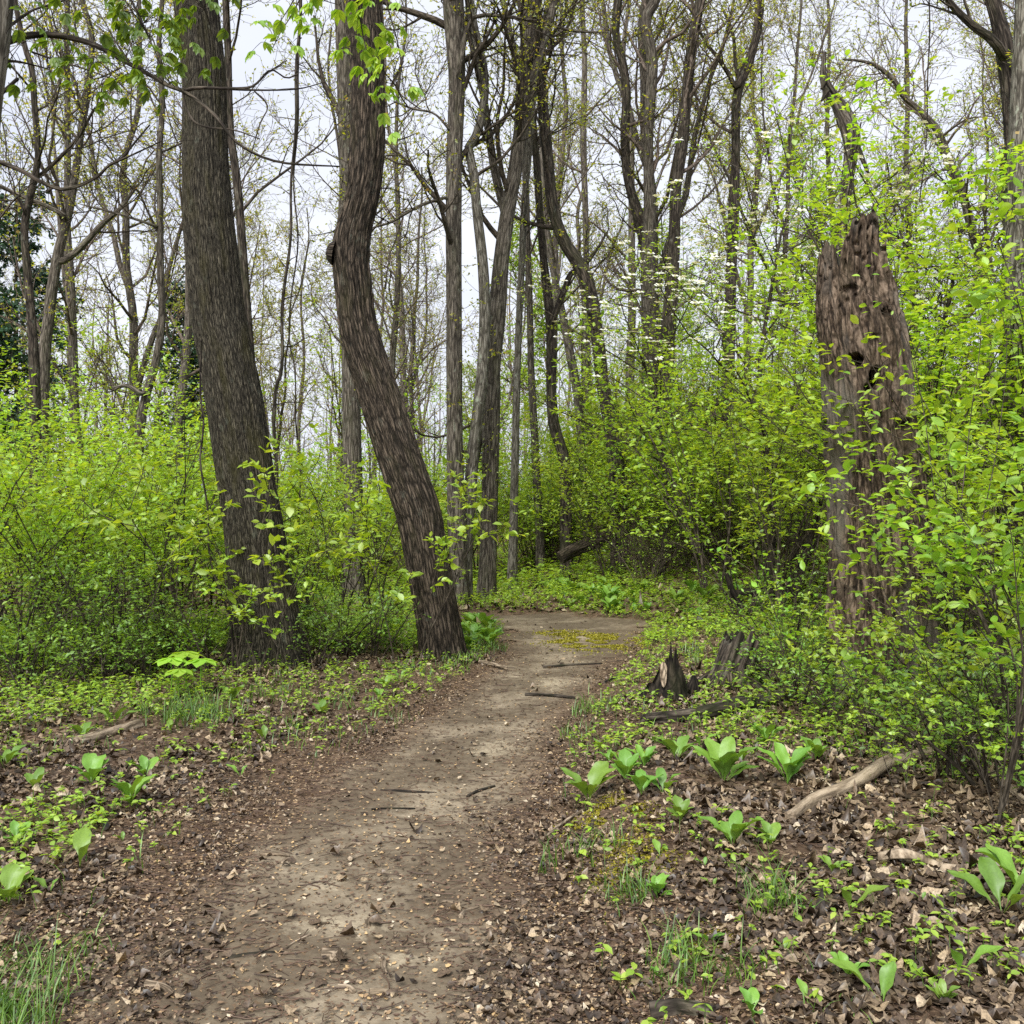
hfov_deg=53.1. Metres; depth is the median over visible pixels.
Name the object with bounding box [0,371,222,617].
spicebush
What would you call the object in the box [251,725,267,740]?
broad leaved plant
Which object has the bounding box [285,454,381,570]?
spicebush
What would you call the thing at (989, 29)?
background tree
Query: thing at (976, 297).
spicebush
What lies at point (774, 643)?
shrub
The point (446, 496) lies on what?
spicebush
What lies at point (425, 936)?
stick
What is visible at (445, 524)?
spicebush
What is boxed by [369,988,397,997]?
stick
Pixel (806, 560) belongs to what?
understorey tree
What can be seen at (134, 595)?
shrub
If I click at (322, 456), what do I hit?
spicebush
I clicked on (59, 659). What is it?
shrub
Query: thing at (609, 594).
broad leaved plant
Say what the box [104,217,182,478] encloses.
background tree
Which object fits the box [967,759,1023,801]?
fallen branch
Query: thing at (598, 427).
spicebush
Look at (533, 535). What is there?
spicebush
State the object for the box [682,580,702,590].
broad leaved plant
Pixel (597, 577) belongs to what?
broad leaved plant
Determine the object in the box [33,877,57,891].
broad leaved plant
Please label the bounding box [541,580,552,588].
broad leaved plant
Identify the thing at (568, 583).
broad leaved plant
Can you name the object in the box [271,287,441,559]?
understorey tree
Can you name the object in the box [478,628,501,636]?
broad leaved plant
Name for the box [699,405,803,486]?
spicebush
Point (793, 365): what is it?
understorey tree
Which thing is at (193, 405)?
understorey tree
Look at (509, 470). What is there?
spicebush
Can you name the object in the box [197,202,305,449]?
background tree
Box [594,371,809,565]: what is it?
spicebush
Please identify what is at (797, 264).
spicebush
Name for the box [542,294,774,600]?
spicebush
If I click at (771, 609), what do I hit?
sapling
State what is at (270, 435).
understorey tree
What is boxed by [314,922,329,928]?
stick
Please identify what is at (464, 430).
spicebush
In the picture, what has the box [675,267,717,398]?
background tree
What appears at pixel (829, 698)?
shrub
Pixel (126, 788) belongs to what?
broad leaved plant
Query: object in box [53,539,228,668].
shrub
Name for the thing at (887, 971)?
broad leaved plant
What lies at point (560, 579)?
broad leaved plant
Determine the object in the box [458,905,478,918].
stick
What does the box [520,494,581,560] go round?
spicebush
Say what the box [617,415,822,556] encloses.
spicebush
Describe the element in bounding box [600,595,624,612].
broad leaved plant
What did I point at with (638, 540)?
bare brush
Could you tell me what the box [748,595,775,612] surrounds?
broad leaved plant
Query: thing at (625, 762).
broad leaved plant
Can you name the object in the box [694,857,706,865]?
broad leaved plant
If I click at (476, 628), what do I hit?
broad leaved plant
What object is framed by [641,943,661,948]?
stick
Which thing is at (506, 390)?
wood
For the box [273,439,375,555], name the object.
spicebush
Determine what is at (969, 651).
shrub
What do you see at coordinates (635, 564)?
bare brush
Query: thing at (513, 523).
tree
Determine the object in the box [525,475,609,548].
spicebush
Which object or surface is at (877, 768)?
fallen log
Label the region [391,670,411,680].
broad leaved plant
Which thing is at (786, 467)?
spicebush
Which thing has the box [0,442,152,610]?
spicebush
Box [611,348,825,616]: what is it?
spicebush
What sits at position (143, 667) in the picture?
shrub
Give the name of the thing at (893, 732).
sapling
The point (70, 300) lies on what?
background tree
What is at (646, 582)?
broad leaved plant
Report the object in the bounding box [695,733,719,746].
broad leaved plant
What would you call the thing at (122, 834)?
broad leaved plant
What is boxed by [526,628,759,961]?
moss
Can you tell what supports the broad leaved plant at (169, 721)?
on the ground at (276, 758)
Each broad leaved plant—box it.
[0,744,26,764]
[0,820,30,840]
[0,863,33,902]
[24,767,48,785]
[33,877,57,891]
[65,753,108,782]
[67,722,97,734]
[73,826,91,865]
[93,707,139,723]
[109,774,156,803]
[112,831,124,838]
[127,754,158,774]
[167,719,173,730]
[221,685,243,700]
[226,764,246,775]
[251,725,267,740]
[312,699,329,714]
[372,688,383,694]
[374,674,395,687]
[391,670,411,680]
[461,612,476,621]
[461,614,476,622]
[461,621,472,632]
[462,623,481,634]
[464,636,481,646]
[465,638,476,647]
[466,634,477,641]
[468,612,498,621]
[470,627,481,638]
[474,632,503,645]
[478,620,499,627]
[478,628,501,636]
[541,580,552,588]
[555,577,569,587]
[560,761,616,800]
[562,581,579,590]
[563,598,576,607]
[576,582,586,590]
[577,594,589,602]
[582,583,601,594]
[594,576,616,582]
[594,585,619,597]
[597,749,619,760]
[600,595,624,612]
[608,748,641,778]
[615,590,624,596]
[624,768,662,794]
[626,744,656,767]
[632,580,649,588]
[641,601,651,610]
[642,767,680,791]
[647,734,662,743]
[647,873,672,897]
[651,965,661,976]
[652,839,665,854]
[655,735,699,756]
[664,588,685,602]
[666,795,693,820]
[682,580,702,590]
[690,607,707,615]
[692,736,759,780]
[692,932,724,940]
[694,585,718,599]
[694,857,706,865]
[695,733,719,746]
[698,810,763,845]
[700,877,716,885]
[718,570,741,582]
[737,749,752,758]
[739,986,762,1014]
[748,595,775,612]
[751,723,786,742]
[756,820,780,843]
[757,741,811,783]
[772,937,795,949]
[796,978,812,1000]
[800,736,828,756]
[817,854,849,870]
[827,958,896,1000]
[828,950,869,973]
[839,885,889,910]
[905,927,929,936]
[909,891,925,898]
[924,978,960,997]
[947,856,1023,912]
[950,945,1003,968]
[975,843,1023,892]
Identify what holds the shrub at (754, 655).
on the ground at (276, 758)
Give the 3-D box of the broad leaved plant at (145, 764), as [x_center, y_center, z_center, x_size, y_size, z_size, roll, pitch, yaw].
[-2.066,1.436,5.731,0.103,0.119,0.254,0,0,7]
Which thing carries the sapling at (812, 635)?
on the ground at (276, 758)
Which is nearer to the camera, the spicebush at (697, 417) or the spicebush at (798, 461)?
the spicebush at (798, 461)
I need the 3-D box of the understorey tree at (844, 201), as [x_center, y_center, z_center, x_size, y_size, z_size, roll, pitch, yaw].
[4.414,-1.738,12.987,4.013,6.146,5.118,0,0,41]
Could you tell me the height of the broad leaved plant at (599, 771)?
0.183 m
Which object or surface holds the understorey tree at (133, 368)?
on the ground at (276, 758)
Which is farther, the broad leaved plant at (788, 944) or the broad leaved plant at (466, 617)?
the broad leaved plant at (466, 617)
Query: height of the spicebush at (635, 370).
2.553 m
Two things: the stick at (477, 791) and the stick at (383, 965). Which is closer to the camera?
the stick at (383, 965)
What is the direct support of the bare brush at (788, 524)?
on the ground at (276, 758)
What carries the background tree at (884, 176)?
on the ground at (276, 758)
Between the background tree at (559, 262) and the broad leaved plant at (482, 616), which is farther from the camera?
the background tree at (559, 262)
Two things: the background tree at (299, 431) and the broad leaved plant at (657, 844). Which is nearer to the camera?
the broad leaved plant at (657, 844)
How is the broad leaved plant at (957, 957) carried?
on the ground at (276, 758)
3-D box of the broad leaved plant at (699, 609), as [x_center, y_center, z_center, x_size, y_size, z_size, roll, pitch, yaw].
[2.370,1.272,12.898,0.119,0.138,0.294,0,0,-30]
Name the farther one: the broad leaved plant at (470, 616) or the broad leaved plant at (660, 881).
the broad leaved plant at (470, 616)
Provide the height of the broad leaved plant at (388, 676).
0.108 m
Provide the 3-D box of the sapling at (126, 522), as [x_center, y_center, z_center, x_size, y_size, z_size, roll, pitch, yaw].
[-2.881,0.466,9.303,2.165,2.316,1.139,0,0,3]
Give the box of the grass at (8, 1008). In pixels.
[0,550,1021,1023]
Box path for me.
[48,609,660,1023]
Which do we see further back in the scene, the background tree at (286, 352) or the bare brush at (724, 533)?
the background tree at (286, 352)
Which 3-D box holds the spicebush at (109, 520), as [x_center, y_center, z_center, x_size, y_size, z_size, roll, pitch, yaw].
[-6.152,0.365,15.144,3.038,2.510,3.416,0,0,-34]
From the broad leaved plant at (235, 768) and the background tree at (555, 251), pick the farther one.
the background tree at (555, 251)
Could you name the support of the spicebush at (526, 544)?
on the ground at (276, 758)
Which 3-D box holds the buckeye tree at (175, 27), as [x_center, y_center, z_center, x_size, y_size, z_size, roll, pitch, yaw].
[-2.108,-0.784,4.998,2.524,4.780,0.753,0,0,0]
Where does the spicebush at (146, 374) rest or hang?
on the ground at (276, 758)
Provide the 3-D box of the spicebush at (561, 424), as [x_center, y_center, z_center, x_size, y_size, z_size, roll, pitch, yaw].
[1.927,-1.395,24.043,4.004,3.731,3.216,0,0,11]
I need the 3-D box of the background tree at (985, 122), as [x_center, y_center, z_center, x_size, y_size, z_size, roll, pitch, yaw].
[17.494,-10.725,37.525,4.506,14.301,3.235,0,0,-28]
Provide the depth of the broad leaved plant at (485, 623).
12.74 m
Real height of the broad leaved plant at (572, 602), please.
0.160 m
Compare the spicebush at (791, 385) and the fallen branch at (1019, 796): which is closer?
the fallen branch at (1019, 796)
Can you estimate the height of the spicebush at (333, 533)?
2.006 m
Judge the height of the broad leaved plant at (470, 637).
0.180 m
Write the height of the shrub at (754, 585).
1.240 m
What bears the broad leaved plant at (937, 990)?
on the ground at (276, 758)
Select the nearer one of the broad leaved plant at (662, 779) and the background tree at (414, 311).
the broad leaved plant at (662, 779)
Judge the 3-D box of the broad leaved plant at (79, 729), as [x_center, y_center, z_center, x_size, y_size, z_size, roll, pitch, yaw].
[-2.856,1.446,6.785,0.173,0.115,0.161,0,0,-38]
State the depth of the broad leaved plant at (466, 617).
13.09 m
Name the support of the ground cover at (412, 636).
on the ground at (276, 758)
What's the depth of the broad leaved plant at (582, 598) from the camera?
15.26 m
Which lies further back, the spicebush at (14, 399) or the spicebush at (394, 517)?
the spicebush at (14, 399)
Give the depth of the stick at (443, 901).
3.92 m
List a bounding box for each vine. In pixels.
[167,339,254,667]
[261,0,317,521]
[264,1,330,615]
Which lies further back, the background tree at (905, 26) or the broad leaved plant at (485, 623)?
the background tree at (905, 26)
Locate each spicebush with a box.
[0,358,116,581]
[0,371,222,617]
[0,384,77,574]
[0,388,155,585]
[0,390,132,628]
[0,393,223,656]
[0,410,168,659]
[0,412,214,624]
[0,414,173,623]
[0,426,278,664]
[0,434,102,593]
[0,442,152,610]
[0,452,208,614]
[2,452,77,582]
[3,351,209,601]
[9,368,223,619]
[32,437,223,607]
[49,437,338,622]
[58,430,209,588]
[59,368,305,647]
[62,413,223,603]
[150,434,315,590]
[159,476,222,581]
[165,446,386,607]
[173,434,320,540]
[196,452,366,580]
[207,454,473,618]
[211,440,342,554]
[213,403,426,589]
[272,433,390,579]
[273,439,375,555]
[274,428,467,616]
[283,471,400,590]
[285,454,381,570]
[290,427,446,577]
[291,500,387,576]
[322,486,445,575]
[336,472,480,565]
[362,438,481,552]
[362,446,446,536]
[363,467,438,574]
[366,421,553,551]
[376,461,546,553]
[425,463,500,546]
[426,431,552,579]
[431,455,590,581]
[437,454,524,572]
[441,417,604,571]
[464,433,576,561]
[479,426,607,564]
[479,455,636,552]
[498,440,596,564]
[498,498,591,556]
[498,499,530,551]
[498,512,555,569]
[499,492,601,561]
[500,412,652,568]
[506,440,558,501]
[519,380,640,521]
[520,396,635,470]
[520,405,597,519]
[520,407,636,507]
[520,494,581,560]
[522,433,707,577]
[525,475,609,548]
[526,401,677,556]
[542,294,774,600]
[556,365,686,546]
[561,376,640,523]
[562,392,765,580]
[577,353,680,412]
[593,421,703,538]
[594,363,677,417]
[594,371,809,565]
[596,384,741,534]
[601,391,707,487]
[607,341,690,395]
[610,396,818,571]
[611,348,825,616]
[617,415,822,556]
[622,364,820,552]
[630,358,774,429]
[648,252,1015,653]
[674,334,781,419]
[674,351,785,453]
[677,398,714,449]
[680,352,825,629]
[683,387,825,575]
[685,353,756,438]
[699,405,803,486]
[710,365,827,581]
[720,306,807,418]
[727,301,1023,682]
[731,209,1001,613]
[731,325,1023,715]
[742,310,820,412]
[742,356,818,447]
[756,390,820,538]
[779,337,819,408]
[786,259,1023,641]
[790,141,1023,639]
[792,225,1023,706]
[797,146,1023,827]
[801,424,1023,716]
[915,231,1023,572]
[991,428,1023,530]
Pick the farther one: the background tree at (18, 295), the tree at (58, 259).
the background tree at (18, 295)
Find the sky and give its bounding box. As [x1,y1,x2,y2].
[0,0,1014,514]
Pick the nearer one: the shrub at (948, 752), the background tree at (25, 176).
the shrub at (948, 752)
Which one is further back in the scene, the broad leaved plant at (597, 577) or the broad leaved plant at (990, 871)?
the broad leaved plant at (597, 577)
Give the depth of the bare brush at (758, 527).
16.31 m
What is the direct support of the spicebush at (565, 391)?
on the ground at (276, 758)
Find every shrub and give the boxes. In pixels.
[0,526,130,682]
[0,526,214,677]
[0,541,187,678]
[0,618,115,697]
[30,618,174,691]
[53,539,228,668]
[103,612,215,683]
[126,591,270,670]
[262,605,369,666]
[286,534,364,640]
[294,579,410,655]
[299,586,430,657]
[691,530,827,659]
[709,544,842,703]
[716,625,869,715]
[717,623,825,686]
[745,605,825,676]
[777,651,930,730]
[825,617,946,742]
[838,652,1022,778]
[840,633,1019,718]
[848,519,1023,771]
[855,657,1023,795]
[867,639,1023,752]
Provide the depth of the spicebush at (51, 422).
12.55 m
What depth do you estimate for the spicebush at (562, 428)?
23.37 m
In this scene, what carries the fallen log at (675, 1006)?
on the ground at (276, 758)
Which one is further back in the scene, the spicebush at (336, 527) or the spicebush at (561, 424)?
the spicebush at (561, 424)
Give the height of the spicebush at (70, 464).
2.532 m
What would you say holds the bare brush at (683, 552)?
on the ground at (276, 758)
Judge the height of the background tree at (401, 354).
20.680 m
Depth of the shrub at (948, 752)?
5.61 m
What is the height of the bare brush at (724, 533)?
1.211 m
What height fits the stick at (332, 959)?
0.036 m
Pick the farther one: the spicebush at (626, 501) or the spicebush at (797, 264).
the spicebush at (626, 501)
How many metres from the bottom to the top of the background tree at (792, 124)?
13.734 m
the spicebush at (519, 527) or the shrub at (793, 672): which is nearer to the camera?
the shrub at (793, 672)
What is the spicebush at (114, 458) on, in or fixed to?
on the ground at (276, 758)
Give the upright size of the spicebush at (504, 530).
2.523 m
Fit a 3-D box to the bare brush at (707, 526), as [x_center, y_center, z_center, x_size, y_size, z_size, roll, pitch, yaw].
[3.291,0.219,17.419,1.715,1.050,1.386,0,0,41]
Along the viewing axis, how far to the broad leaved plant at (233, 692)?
8.03 m
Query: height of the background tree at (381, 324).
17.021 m
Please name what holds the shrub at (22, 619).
on the ground at (276, 758)
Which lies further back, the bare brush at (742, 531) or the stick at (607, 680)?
the bare brush at (742, 531)
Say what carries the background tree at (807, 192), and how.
on the ground at (276, 758)
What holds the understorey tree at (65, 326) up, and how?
on the ground at (276, 758)
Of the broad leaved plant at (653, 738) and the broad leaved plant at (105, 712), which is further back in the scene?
the broad leaved plant at (105, 712)
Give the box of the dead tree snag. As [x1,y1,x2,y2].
[815,204,948,711]
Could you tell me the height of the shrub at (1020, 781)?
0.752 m
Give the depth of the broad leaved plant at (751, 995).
2.94 m
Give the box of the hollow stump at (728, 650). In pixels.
[698,626,776,692]
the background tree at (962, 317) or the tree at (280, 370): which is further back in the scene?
the background tree at (962, 317)
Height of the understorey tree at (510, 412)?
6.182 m
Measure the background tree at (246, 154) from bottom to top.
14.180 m
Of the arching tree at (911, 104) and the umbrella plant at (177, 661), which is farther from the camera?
the arching tree at (911, 104)
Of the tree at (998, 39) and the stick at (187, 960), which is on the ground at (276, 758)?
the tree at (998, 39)
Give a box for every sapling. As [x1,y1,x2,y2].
[49,436,311,674]
[176,540,316,677]
[177,481,377,675]
[278,423,479,635]
[319,453,494,587]
[327,459,534,664]
[749,568,817,669]
[751,582,868,702]
[771,591,860,719]
[807,603,925,728]
[830,681,948,797]
[857,569,1023,778]
[860,596,1007,742]
[905,660,1023,820]
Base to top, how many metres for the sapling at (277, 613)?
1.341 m
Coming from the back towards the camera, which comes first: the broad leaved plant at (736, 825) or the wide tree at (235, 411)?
the wide tree at (235, 411)
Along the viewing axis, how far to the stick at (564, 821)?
4.92 m
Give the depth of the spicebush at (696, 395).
22.52 m
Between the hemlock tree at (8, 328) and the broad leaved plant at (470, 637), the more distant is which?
the hemlock tree at (8, 328)
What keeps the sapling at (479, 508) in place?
on the ground at (276, 758)
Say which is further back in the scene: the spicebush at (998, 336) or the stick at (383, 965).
the spicebush at (998, 336)
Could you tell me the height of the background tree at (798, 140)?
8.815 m
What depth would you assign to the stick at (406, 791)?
5.56 m
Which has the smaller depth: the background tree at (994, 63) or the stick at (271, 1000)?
the stick at (271, 1000)
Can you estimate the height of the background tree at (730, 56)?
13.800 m
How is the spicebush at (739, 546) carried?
on the ground at (276, 758)
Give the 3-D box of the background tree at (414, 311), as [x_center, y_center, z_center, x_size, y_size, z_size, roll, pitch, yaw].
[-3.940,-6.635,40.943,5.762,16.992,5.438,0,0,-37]
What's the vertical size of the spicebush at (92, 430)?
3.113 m
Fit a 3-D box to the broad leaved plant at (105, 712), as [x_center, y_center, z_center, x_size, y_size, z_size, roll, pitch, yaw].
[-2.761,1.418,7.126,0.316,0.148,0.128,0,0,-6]
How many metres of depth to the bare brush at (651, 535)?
17.09 m
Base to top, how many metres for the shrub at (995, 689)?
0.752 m
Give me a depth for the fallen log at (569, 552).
17.38 m
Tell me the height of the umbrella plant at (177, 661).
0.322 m
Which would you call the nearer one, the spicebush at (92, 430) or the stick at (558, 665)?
the stick at (558, 665)
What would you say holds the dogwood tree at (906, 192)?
on the ground at (276, 758)
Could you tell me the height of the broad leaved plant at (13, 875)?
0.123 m
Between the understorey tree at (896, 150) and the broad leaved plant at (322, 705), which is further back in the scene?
the understorey tree at (896, 150)
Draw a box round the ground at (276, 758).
[0,378,1023,1023]
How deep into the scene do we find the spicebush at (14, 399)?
19.37 m
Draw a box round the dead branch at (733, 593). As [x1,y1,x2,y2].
[724,573,744,608]
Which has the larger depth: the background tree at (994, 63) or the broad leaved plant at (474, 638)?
the background tree at (994, 63)
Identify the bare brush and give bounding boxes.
[569,499,704,569]
[587,512,687,572]
[590,503,695,587]
[605,493,735,564]
[635,515,701,558]
[639,525,741,574]
[641,493,740,554]
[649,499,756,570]
[668,506,738,550]
[679,507,762,551]
[681,510,743,541]
[684,500,801,558]
[698,491,823,555]
[713,495,776,549]
[739,499,823,548]
[743,501,810,543]
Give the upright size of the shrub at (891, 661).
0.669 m
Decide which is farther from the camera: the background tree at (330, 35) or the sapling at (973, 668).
the background tree at (330, 35)
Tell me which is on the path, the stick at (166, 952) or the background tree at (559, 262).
the stick at (166, 952)
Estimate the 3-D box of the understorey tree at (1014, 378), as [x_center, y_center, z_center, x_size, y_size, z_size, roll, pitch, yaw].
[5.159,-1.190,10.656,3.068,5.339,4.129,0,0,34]
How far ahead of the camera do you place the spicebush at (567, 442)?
23.59 m
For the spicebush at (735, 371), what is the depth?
25.91 m
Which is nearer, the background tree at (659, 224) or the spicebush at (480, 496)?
the spicebush at (480, 496)
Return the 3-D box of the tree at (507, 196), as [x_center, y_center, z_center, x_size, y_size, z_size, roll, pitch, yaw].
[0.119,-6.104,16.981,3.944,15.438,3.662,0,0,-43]
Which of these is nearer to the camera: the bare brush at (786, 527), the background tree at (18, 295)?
the bare brush at (786, 527)
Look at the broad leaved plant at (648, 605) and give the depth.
13.98 m
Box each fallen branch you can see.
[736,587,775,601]
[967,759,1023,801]
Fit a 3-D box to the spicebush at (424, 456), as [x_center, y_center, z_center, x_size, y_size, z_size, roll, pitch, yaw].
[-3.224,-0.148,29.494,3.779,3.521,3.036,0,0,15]
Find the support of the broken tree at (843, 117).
on the ground at (276, 758)
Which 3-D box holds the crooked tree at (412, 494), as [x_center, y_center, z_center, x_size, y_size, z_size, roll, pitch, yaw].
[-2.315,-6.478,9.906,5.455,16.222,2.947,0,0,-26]
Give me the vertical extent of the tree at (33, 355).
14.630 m
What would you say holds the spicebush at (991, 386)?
on the ground at (276, 758)
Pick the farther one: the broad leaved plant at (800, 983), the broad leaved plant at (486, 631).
the broad leaved plant at (486, 631)
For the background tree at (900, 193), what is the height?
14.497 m
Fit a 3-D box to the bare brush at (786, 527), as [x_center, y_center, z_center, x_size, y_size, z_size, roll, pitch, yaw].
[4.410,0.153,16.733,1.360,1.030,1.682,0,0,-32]
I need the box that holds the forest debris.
[0,619,1023,1023]
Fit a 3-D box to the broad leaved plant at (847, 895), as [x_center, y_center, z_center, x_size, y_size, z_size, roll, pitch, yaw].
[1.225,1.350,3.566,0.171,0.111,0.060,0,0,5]
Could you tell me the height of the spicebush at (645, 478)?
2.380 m
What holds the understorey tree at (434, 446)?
on the ground at (276, 758)
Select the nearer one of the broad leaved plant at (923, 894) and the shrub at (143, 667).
the broad leaved plant at (923, 894)
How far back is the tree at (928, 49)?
11.99 m
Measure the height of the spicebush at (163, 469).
3.027 m
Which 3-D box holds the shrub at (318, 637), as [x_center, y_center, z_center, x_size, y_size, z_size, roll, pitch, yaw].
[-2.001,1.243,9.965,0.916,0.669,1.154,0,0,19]
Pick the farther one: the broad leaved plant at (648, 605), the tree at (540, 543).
the tree at (540, 543)
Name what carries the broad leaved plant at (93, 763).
on the ground at (276, 758)
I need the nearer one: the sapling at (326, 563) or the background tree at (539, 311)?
the sapling at (326, 563)
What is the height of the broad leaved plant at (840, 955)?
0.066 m
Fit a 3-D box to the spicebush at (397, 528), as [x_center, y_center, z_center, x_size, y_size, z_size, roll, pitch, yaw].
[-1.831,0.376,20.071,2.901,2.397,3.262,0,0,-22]
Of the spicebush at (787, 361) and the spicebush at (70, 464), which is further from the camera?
the spicebush at (787, 361)
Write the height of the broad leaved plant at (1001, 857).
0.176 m
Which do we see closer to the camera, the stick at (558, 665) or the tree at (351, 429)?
the stick at (558, 665)
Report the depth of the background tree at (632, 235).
28.52 m
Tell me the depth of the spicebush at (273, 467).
20.64 m
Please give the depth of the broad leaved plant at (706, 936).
3.33 m
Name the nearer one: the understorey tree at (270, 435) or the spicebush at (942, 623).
the spicebush at (942, 623)
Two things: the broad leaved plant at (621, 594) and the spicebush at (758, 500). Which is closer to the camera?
the spicebush at (758, 500)
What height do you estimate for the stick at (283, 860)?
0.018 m
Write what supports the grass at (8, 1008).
on the ground at (276, 758)
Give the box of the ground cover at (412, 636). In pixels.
[0,360,1023,1023]
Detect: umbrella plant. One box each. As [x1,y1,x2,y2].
[152,657,186,692]
[164,669,192,699]
[167,651,203,689]
[184,658,218,693]
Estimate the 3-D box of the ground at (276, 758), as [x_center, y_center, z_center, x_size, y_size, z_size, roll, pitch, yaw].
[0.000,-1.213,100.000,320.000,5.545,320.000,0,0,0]
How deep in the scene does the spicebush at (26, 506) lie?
15.71 m
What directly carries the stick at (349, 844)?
on the path
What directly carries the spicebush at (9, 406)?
on the ground at (276, 758)
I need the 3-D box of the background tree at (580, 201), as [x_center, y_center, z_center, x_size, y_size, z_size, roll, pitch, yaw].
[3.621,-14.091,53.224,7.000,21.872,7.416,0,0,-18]
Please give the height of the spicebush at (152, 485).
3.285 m
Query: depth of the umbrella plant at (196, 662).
8.24 m
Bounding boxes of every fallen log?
[73,719,143,744]
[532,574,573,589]
[556,520,631,563]
[640,686,796,725]
[649,998,718,1021]
[785,747,933,820]
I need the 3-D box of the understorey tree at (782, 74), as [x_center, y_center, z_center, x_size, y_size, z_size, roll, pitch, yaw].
[7.370,-4.070,18.005,6.337,7.610,4.968,0,0,16]
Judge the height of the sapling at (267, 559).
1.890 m
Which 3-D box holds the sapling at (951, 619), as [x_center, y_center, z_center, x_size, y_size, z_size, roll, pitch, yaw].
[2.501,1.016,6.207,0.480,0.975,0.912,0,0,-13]
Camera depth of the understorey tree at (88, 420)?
22.49 m
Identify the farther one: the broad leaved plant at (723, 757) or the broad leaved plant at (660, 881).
the broad leaved plant at (723, 757)
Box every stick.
[88,886,140,899]
[88,953,110,970]
[144,979,176,996]
[149,1018,167,1023]
[159,949,176,959]
[166,959,193,968]
[227,951,284,958]
[259,851,289,856]
[264,998,277,1008]
[280,857,290,863]
[284,934,309,949]
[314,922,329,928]
[321,947,346,959]
[329,948,345,963]
[337,984,355,993]
[343,842,359,847]
[348,852,362,860]
[364,915,372,927]
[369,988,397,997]
[371,807,414,809]
[380,789,436,792]
[380,956,387,973]
[423,929,432,943]
[436,900,453,903]
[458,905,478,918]
[466,785,494,797]
[478,660,507,669]
[525,693,575,698]
[542,663,600,667]
[542,807,587,842]
[603,671,628,683]
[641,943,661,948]
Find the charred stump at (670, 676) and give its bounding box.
[640,643,699,702]
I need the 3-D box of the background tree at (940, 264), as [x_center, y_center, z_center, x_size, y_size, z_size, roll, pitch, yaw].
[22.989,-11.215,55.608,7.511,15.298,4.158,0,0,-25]
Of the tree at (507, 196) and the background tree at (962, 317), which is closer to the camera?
the tree at (507, 196)
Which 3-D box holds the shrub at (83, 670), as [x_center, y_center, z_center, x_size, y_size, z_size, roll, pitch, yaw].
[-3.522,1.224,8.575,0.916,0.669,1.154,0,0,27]
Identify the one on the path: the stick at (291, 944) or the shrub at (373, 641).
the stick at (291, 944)
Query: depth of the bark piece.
4.02 m
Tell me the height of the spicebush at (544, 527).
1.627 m
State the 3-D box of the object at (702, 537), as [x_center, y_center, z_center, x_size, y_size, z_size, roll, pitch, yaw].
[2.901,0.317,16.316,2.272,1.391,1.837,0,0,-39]
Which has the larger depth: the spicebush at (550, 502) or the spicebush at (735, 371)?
the spicebush at (735, 371)
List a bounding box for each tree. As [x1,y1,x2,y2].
[0,0,155,609]
[0,0,157,554]
[0,0,172,590]
[0,0,339,168]
[0,1,73,383]
[0,53,189,224]
[0,181,102,559]
[0,207,57,449]
[0,276,66,556]
[0,298,148,535]
[0,298,196,585]
[1,3,147,444]
[1,260,109,454]
[4,350,146,495]
[18,0,255,553]
[24,301,205,544]
[43,0,332,593]
[66,0,308,569]
[88,311,305,484]
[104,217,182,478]
[132,0,349,358]
[144,265,218,538]
[162,93,308,432]
[167,376,317,557]
[173,0,313,667]
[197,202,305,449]
[229,140,305,461]
[245,0,424,144]
[254,174,339,495]
[254,219,338,484]
[255,6,436,532]
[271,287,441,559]
[278,0,435,601]
[308,0,483,573]
[312,0,494,443]
[322,164,425,500]
[325,0,651,605]
[326,0,467,659]
[330,217,473,454]
[340,359,512,494]
[370,136,473,449]
[401,0,615,604]
[408,0,602,601]
[432,1,596,575]
[436,0,633,573]
[462,0,640,469]
[462,359,480,485]
[463,214,580,525]
[465,0,596,590]
[465,342,572,562]
[491,0,637,538]
[501,295,679,550]
[503,283,640,516]
[504,48,643,357]
[506,91,597,402]
[510,0,684,484]
[513,179,778,577]
[515,0,623,574]
[529,0,727,423]
[542,0,787,335]
[560,0,701,518]
[567,119,959,604]
[572,0,742,526]
[590,175,793,436]
[605,239,798,560]
[617,220,695,411]
[634,0,859,418]
[636,0,775,525]
[660,0,781,489]
[664,0,862,386]
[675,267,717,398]
[680,33,785,326]
[700,35,1004,467]
[703,148,1023,620]
[717,120,1009,592]
[719,161,997,603]
[723,232,920,527]
[741,47,1005,479]
[748,119,838,390]
[751,115,948,452]
[770,0,905,249]
[775,91,852,371]
[788,5,1003,466]
[794,43,1023,618]
[812,139,928,311]
[820,51,869,256]
[832,119,949,325]
[849,0,971,358]
[887,0,953,201]
[896,167,981,370]
[901,0,1012,401]
[915,176,1023,647]
[919,0,1014,128]
[930,33,1002,363]
[937,253,981,369]
[941,0,1013,232]
[962,22,1013,213]
[974,0,1023,626]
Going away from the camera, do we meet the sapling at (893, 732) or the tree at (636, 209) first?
the sapling at (893, 732)
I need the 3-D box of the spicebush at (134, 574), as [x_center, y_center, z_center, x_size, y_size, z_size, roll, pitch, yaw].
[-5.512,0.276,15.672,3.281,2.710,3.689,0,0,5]
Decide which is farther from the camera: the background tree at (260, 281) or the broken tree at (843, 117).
the background tree at (260, 281)
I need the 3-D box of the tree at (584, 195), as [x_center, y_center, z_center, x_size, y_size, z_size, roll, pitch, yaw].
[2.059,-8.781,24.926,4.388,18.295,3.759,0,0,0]
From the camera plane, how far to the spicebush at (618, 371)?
28.96 m
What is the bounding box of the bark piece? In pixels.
[877,848,968,870]
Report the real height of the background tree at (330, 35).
16.617 m

